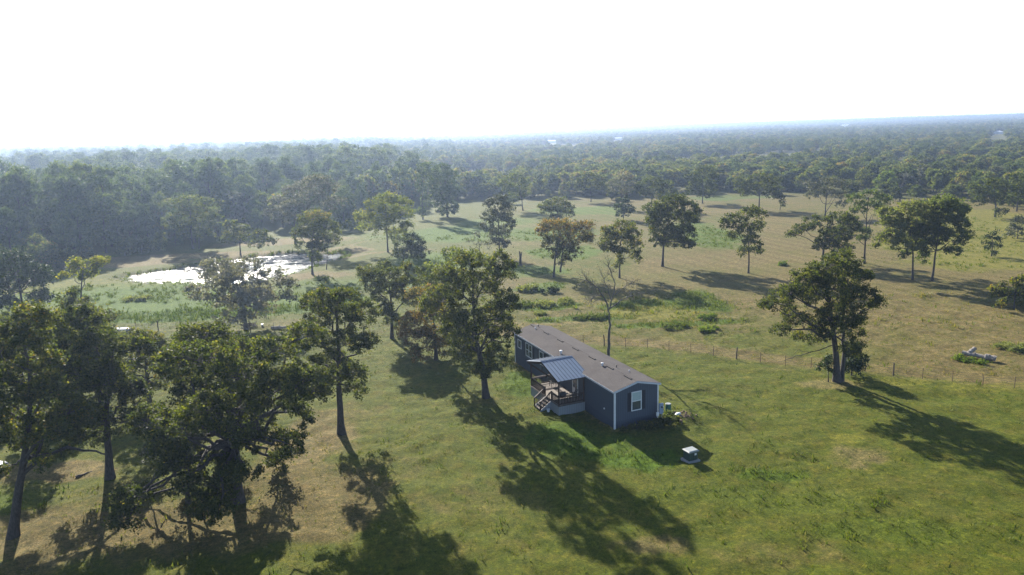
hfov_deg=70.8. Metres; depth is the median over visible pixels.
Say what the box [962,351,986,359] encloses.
fallen log
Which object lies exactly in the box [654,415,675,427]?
shrub
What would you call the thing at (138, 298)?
weed mound
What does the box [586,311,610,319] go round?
weed mound
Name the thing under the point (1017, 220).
tree
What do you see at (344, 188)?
pine tree
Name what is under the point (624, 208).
pasture tree
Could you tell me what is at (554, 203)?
pasture tree
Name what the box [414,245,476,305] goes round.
oak tree
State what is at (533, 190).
forest tree
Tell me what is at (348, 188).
pine tree
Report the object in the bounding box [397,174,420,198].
forest tree
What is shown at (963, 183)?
forest tree
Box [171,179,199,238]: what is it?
pine tree
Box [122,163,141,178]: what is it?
pine tree
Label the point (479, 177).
forest tree
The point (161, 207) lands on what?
pine tree
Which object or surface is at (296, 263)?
water
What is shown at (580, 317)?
weed mound
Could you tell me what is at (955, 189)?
forest tree
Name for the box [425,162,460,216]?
pine tree
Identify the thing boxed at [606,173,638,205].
pasture tree
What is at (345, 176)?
forest tree
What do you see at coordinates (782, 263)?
weed mound
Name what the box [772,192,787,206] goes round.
pasture tree
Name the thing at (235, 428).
oak tree
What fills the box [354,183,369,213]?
pine tree
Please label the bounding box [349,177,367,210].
pine tree
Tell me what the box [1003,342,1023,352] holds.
weed mound
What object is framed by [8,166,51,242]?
pine tree
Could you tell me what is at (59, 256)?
bush
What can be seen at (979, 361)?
weed mound
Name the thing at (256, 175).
pine tree
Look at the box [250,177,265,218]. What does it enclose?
pine tree
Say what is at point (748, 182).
pasture tree
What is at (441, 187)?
forest tree
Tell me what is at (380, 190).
pine tree
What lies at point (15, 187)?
pine tree
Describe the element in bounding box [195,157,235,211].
pine tree
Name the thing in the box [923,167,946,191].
forest tree
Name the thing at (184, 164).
pine tree
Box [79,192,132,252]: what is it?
pine tree
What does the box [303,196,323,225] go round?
pine tree
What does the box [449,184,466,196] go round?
forest tree
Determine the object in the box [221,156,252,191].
pine tree
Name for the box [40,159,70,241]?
pine tree
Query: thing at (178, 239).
pine tree
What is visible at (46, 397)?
oak tree
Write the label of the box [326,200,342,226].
pine tree
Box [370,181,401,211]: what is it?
forest tree
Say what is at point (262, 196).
forest tree
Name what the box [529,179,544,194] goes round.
forest tree
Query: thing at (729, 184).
forest tree
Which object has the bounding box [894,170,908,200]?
bare snag
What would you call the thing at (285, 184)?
pine tree
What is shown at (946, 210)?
pasture tree
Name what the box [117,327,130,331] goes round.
metal sheets
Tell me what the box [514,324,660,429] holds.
manufactured house
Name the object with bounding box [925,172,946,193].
forest tree
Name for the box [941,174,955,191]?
forest tree
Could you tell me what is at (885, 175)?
pasture tree
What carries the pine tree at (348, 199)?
on the ground at (412, 509)
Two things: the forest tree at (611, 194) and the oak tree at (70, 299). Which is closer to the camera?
the oak tree at (70, 299)
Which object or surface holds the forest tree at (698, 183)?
on the ground at (412, 509)
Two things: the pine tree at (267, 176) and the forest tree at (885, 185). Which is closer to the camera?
the forest tree at (885, 185)
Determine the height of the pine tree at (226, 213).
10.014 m
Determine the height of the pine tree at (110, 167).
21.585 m
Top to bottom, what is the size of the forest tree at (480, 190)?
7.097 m
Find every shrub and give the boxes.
[619,424,631,432]
[627,420,647,431]
[637,418,658,430]
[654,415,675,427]
[662,409,674,416]
[663,414,681,422]
[812,354,835,381]
[840,341,869,378]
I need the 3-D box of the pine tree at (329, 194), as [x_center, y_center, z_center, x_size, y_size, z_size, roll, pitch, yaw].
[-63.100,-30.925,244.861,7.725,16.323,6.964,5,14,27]
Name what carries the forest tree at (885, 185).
on the ground at (412, 509)
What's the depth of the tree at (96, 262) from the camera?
111.84 m
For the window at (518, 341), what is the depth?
86.88 m
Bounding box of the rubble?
[673,410,696,423]
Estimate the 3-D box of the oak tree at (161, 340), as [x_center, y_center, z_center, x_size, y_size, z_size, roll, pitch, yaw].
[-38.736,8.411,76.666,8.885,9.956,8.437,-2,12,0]
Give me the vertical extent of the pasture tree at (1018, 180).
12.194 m
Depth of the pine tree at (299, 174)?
270.43 m
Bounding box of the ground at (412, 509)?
[0,125,1023,574]
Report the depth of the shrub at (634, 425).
67.79 m
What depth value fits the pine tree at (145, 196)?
201.25 m
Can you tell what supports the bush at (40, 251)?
on the ground at (412, 509)
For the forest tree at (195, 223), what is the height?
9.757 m
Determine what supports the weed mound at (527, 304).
on the ground at (412, 509)
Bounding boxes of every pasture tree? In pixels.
[160,193,223,248]
[215,219,278,254]
[261,173,347,243]
[353,189,415,251]
[389,232,432,263]
[466,231,489,250]
[479,192,517,257]
[495,172,531,210]
[535,216,597,276]
[537,195,575,219]
[572,171,607,201]
[595,217,645,277]
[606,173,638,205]
[611,195,637,219]
[634,175,678,205]
[641,191,705,266]
[684,165,719,203]
[718,204,768,272]
[732,172,785,206]
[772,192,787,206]
[784,210,862,263]
[801,176,851,216]
[844,188,893,262]
[870,198,938,279]
[872,169,899,188]
[906,192,976,280]
[966,175,1018,216]
[979,229,1002,256]
[1004,172,1023,211]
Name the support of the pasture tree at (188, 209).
on the ground at (412, 509)
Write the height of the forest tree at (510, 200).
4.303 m
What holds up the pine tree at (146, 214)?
on the ground at (412, 509)
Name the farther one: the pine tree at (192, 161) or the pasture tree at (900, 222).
the pine tree at (192, 161)
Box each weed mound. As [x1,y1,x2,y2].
[118,294,153,300]
[311,275,328,280]
[511,300,533,307]
[516,282,538,292]
[532,309,546,314]
[534,298,557,308]
[538,284,561,293]
[558,296,575,304]
[570,314,590,319]
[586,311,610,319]
[662,322,691,330]
[696,313,717,319]
[697,324,719,332]
[778,260,787,265]
[950,353,967,359]
[959,356,976,362]
[974,358,989,364]
[991,341,1012,348]
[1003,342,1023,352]
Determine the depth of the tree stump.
151.37 m
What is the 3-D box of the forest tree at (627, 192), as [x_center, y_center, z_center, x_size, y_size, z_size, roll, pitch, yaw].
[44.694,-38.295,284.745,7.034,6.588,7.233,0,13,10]
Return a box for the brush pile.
[239,322,257,327]
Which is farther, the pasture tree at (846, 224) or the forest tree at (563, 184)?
the forest tree at (563, 184)
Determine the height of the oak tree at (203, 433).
8.517 m
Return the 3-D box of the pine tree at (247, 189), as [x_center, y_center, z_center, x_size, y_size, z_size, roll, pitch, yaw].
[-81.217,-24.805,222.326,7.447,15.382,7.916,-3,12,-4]
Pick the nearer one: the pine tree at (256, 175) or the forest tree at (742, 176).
the pine tree at (256, 175)
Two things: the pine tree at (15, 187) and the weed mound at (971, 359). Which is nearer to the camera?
the weed mound at (971, 359)
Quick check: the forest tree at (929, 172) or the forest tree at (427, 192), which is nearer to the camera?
the forest tree at (929, 172)
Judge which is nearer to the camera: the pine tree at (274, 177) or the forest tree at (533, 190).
the pine tree at (274, 177)
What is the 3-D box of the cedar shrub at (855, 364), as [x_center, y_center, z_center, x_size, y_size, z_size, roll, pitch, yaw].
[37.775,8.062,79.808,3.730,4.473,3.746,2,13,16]
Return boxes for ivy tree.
[0,245,55,311]
[289,208,342,273]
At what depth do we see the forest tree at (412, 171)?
295.45 m
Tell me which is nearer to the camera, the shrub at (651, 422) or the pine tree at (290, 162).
the shrub at (651, 422)
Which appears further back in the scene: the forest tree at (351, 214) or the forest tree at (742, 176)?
the forest tree at (742, 176)
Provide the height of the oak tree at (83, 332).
16.283 m
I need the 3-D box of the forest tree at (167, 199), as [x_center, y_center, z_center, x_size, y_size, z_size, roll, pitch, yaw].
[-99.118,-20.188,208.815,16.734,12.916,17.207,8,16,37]
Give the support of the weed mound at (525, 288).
on the ground at (412, 509)
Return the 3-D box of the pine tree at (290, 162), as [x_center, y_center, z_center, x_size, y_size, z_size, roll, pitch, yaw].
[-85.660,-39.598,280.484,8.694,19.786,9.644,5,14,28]
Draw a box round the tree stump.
[519,251,521,265]
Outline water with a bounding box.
[121,254,340,283]
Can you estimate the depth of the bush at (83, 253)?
174.09 m
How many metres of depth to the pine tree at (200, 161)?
234.49 m
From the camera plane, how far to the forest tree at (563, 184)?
294.73 m
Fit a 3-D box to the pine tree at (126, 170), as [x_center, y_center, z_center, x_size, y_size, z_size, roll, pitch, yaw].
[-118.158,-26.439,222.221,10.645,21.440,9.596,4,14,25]
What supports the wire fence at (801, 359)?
on the ground at (412, 509)
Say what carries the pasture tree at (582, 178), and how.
on the ground at (412, 509)
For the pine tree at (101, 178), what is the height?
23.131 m
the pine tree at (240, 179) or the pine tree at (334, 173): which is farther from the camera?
the pine tree at (334, 173)
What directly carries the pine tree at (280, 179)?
on the ground at (412, 509)
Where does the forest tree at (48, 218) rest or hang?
on the ground at (412, 509)
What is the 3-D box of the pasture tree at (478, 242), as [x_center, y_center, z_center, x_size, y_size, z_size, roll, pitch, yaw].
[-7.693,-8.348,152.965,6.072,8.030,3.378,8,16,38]
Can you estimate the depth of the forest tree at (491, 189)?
297.39 m
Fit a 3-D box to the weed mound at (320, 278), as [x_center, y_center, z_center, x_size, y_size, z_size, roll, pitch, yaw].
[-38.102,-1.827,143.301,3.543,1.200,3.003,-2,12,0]
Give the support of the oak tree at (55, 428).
on the ground at (412, 509)
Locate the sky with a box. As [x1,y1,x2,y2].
[0,0,1023,143]
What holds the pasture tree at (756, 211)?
on the ground at (412, 509)
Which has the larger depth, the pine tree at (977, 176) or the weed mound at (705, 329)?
the pine tree at (977, 176)
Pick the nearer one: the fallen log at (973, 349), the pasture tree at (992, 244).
the fallen log at (973, 349)
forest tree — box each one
[36,209,60,240]
[148,196,208,230]
[180,213,219,242]
[252,190,274,221]
[267,191,293,226]
[333,202,363,221]
[342,174,356,183]
[351,173,386,210]
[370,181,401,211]
[395,168,424,201]
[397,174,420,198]
[414,182,431,197]
[433,182,451,193]
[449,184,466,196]
[454,171,479,197]
[467,173,487,196]
[473,183,488,198]
[483,176,504,194]
[488,174,508,193]
[506,194,517,202]
[524,186,537,196]
[527,181,542,196]
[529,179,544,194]
[558,181,569,195]
[567,172,583,194]
[582,187,591,196]
[598,181,608,195]
[600,172,613,180]
[604,184,618,199]
[614,171,637,194]
[619,184,633,194]
[621,179,640,191]
[635,167,659,180]
[640,176,657,196]
[693,176,705,192]
[723,176,737,191]
[732,174,754,188]
[794,174,808,191]
[843,181,860,194]
[877,182,895,195]
[889,186,901,200]
[895,172,917,191]
[906,185,929,197]
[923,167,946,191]
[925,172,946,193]
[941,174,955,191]
[947,170,976,194]
[947,184,963,194]
[965,178,988,196]
[991,179,1010,199]
[1007,192,1023,208]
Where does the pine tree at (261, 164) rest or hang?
on the ground at (412, 509)
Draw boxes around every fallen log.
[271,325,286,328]
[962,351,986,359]
[968,347,976,351]
[983,354,996,360]
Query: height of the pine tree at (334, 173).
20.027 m
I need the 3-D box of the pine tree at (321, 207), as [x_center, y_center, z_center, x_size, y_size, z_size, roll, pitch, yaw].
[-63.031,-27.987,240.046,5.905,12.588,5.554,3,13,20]
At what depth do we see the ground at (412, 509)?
65.58 m
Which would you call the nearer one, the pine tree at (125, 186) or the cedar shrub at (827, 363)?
the cedar shrub at (827, 363)
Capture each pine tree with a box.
[0,170,45,243]
[5,162,48,209]
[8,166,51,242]
[29,168,51,182]
[33,183,58,244]
[39,174,60,212]
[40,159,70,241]
[47,165,86,236]
[48,181,98,249]
[49,173,95,247]
[61,160,104,246]
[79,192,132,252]
[85,165,126,246]
[100,180,129,243]
[103,164,119,175]
[112,174,140,238]
[113,167,144,198]
[115,199,139,238]
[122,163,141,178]
[129,169,141,179]
[130,180,160,237]
[136,203,155,246]
[137,167,162,192]
[141,172,168,229]
[147,191,170,241]
[149,170,174,196]
[157,157,178,175]
[158,160,192,195]
[161,164,181,178]
[162,207,184,245]
[163,182,182,232]
[168,159,192,184]
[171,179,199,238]
[183,167,208,201]
[188,158,209,182]
[192,159,214,183]
[193,160,227,229]
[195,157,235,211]
[218,204,233,235]
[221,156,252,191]
[227,158,250,179]
[232,173,258,223]
[238,182,260,229]
[243,169,265,193]
[250,157,277,207]
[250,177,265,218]
[250,208,263,235]
[263,161,281,184]
[267,186,277,217]
[268,168,282,190]
[274,155,299,181]
[274,175,284,191]
[274,178,296,222]
[276,183,299,224]
[282,160,301,179]
[286,179,302,226]
[287,166,306,209]
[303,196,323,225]
[307,162,324,176]
[314,160,328,176]
[315,173,335,217]
[315,187,330,216]
[318,156,342,179]
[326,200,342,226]
[328,160,346,184]
[332,189,352,224]
[335,185,350,202]
[336,180,351,209]
[342,171,358,209]
[343,184,353,218]
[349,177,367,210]
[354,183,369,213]
[365,161,385,208]
[377,187,388,212]
[388,161,411,204]
[414,161,436,219]
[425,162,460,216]
[968,171,983,197]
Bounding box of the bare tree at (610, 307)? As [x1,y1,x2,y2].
[575,256,663,355]
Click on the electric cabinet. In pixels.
(661, 409)
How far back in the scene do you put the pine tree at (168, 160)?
253.69 m
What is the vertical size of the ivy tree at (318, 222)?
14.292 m
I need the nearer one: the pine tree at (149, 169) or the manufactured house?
the manufactured house
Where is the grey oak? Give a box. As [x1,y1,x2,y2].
[182,253,301,329]
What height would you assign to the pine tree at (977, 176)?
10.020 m
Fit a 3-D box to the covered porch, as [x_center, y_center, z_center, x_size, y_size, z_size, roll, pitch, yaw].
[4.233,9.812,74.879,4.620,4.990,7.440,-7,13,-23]
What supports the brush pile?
on the ground at (412, 509)
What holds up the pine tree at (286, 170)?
on the ground at (412, 509)
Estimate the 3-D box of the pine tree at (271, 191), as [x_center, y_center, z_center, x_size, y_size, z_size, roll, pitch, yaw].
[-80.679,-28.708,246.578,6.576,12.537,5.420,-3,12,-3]
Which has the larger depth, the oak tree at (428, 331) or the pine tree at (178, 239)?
the pine tree at (178, 239)
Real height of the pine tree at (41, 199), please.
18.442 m
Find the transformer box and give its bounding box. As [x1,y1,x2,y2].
[681,446,699,463]
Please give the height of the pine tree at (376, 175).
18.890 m
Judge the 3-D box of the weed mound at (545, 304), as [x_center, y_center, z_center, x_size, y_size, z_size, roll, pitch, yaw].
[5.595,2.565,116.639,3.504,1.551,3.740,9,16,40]
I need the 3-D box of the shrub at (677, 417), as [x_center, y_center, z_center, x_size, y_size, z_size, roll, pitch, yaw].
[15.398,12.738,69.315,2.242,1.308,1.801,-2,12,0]
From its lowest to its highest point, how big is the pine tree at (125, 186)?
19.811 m
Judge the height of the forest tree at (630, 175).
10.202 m
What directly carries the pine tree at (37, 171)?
on the ground at (412, 509)
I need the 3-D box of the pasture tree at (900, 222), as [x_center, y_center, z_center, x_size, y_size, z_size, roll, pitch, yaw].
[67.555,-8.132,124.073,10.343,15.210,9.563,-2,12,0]
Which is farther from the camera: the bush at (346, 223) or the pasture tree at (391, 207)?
the bush at (346, 223)
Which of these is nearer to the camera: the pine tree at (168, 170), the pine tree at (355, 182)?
the pine tree at (168, 170)
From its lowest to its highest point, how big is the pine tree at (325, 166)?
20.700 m
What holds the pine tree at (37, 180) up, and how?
on the ground at (412, 509)
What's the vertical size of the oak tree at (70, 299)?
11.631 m
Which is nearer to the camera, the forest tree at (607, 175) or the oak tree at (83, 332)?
the oak tree at (83, 332)
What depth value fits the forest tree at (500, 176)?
306.47 m
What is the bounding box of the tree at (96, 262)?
[55,252,110,304]
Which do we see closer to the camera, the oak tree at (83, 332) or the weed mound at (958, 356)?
the oak tree at (83, 332)
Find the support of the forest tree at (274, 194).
on the ground at (412, 509)
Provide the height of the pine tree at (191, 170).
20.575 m
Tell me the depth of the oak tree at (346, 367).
66.06 m
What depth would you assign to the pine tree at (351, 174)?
255.47 m
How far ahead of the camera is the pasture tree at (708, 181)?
254.61 m
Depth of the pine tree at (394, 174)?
278.27 m
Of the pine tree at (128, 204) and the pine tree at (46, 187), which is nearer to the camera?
the pine tree at (128, 204)
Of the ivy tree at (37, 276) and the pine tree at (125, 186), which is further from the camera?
the pine tree at (125, 186)
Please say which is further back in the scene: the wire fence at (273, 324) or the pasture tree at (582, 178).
the pasture tree at (582, 178)
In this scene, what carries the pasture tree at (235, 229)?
on the ground at (412, 509)
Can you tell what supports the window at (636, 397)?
in the manufactured house
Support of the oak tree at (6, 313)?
on the ground at (412, 509)
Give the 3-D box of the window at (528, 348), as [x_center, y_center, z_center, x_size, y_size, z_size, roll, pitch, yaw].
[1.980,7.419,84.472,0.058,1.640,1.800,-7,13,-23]
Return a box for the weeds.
[3,216,1023,327]
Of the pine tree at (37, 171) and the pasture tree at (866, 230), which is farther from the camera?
the pine tree at (37, 171)
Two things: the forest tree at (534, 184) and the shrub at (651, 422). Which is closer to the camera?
the shrub at (651, 422)
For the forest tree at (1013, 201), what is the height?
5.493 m
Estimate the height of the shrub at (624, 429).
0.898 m
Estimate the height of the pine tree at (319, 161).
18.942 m
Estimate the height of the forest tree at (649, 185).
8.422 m
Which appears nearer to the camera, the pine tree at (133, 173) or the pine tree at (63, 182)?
the pine tree at (63, 182)
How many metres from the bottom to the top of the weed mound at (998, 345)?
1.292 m
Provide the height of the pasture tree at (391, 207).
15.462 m
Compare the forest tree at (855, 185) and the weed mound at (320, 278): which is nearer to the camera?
the weed mound at (320, 278)
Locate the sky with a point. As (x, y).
(71, 70)
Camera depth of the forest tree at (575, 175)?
301.59 m
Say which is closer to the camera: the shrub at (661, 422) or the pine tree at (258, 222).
the shrub at (661, 422)
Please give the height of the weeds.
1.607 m
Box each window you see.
[517,339,521,348]
[525,342,531,358]
[539,350,543,366]
[631,390,641,410]
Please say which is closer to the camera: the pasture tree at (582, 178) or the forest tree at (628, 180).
the pasture tree at (582, 178)
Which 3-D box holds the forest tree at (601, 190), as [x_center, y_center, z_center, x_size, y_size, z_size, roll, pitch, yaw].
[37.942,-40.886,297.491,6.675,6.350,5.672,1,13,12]
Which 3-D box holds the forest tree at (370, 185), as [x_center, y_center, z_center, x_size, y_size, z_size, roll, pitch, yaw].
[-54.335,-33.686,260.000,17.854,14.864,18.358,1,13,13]
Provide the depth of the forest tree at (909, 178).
271.70 m
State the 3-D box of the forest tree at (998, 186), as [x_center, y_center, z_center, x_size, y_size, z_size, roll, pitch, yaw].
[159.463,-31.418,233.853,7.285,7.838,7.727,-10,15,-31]
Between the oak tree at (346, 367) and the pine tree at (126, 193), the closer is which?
the oak tree at (346, 367)
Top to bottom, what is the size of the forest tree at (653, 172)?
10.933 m
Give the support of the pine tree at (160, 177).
on the ground at (412, 509)
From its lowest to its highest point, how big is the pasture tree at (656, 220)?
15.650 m
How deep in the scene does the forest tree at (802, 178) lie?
286.81 m
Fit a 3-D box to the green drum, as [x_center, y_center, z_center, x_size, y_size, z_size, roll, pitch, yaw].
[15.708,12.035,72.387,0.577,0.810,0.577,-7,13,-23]
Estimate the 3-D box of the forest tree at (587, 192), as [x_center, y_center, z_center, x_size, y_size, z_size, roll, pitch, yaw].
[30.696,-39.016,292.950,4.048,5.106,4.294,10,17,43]
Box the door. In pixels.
[572,379,577,395]
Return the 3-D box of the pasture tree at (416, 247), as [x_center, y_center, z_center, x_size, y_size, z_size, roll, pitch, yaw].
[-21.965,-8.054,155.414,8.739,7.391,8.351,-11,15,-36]
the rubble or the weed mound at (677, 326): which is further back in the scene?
the weed mound at (677, 326)
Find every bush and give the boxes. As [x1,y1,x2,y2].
[16,240,58,266]
[46,247,73,269]
[74,245,98,260]
[339,219,359,230]
[986,273,1023,308]
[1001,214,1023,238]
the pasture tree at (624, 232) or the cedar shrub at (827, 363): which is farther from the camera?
the pasture tree at (624, 232)
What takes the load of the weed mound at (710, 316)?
on the ground at (412, 509)
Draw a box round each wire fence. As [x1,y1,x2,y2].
[135,321,504,335]
[571,334,1023,387]
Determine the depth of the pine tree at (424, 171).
232.85 m
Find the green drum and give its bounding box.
[665,403,670,410]
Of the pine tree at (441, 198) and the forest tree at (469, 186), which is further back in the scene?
the forest tree at (469, 186)
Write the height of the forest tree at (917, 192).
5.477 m
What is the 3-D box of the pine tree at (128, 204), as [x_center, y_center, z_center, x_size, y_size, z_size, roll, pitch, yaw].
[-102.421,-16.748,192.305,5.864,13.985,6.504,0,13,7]
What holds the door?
in the manufactured house
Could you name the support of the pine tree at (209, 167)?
on the ground at (412, 509)
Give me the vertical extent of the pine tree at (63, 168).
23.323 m
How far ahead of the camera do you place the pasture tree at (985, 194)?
198.85 m
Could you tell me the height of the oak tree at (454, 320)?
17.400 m
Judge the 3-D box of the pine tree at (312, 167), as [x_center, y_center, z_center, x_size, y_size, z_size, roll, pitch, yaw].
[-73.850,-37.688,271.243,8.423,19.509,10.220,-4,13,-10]
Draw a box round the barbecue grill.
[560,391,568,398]
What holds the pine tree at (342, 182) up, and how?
on the ground at (412, 509)
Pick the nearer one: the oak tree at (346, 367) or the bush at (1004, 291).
the oak tree at (346, 367)
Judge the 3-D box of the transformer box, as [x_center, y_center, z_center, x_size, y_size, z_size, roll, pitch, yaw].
[15.245,14.393,61.482,1.240,1.300,1.120,-8,14,-24]
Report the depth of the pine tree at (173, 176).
222.31 m
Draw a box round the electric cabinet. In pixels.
[659,403,663,417]
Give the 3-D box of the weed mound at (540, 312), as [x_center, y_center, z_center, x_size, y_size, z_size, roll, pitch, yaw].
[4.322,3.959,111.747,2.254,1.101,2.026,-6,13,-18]
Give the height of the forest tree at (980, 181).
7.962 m
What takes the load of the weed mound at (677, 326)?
on the ground at (412, 509)
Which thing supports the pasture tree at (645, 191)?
on the ground at (412, 509)
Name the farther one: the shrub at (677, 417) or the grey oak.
the grey oak
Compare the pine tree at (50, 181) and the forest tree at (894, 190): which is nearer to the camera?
the pine tree at (50, 181)
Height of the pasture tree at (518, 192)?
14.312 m
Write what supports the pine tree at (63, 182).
on the ground at (412, 509)
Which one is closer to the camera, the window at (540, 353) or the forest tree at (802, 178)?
the window at (540, 353)
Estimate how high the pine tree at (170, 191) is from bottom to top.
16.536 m
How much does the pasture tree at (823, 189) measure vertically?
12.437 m
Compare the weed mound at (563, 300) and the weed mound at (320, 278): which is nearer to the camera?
the weed mound at (563, 300)
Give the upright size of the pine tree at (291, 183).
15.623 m
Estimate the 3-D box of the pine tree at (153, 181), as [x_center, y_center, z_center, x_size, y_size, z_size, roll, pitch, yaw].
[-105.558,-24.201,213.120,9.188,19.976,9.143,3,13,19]
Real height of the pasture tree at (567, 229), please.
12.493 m
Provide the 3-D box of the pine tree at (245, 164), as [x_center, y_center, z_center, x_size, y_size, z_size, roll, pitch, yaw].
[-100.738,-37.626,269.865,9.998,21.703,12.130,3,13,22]
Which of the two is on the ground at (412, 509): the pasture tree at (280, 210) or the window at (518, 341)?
the pasture tree at (280, 210)
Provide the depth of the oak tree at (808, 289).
75.88 m
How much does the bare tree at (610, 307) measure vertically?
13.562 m
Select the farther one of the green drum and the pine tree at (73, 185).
the pine tree at (73, 185)
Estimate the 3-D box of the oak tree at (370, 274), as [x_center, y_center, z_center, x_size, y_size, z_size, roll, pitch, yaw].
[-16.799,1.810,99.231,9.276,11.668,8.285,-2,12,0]
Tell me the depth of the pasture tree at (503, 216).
159.68 m
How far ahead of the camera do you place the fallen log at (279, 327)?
107.42 m
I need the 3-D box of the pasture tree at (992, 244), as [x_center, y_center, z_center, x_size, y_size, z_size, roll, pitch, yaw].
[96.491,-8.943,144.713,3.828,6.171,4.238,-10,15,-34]
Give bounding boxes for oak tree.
[0,299,107,539]
[0,309,52,384]
[5,345,90,415]
[14,301,161,480]
[43,289,128,353]
[98,315,338,536]
[111,325,183,403]
[136,413,211,504]
[280,282,384,435]
[355,257,420,338]
[392,281,450,362]
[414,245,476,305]
[415,245,524,398]
[756,246,889,382]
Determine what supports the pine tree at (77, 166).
on the ground at (412, 509)
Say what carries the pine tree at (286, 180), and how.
on the ground at (412, 509)
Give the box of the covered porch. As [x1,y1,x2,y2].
[527,355,585,414]
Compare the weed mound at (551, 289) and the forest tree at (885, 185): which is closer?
the weed mound at (551, 289)
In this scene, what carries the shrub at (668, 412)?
on the ground at (412, 509)

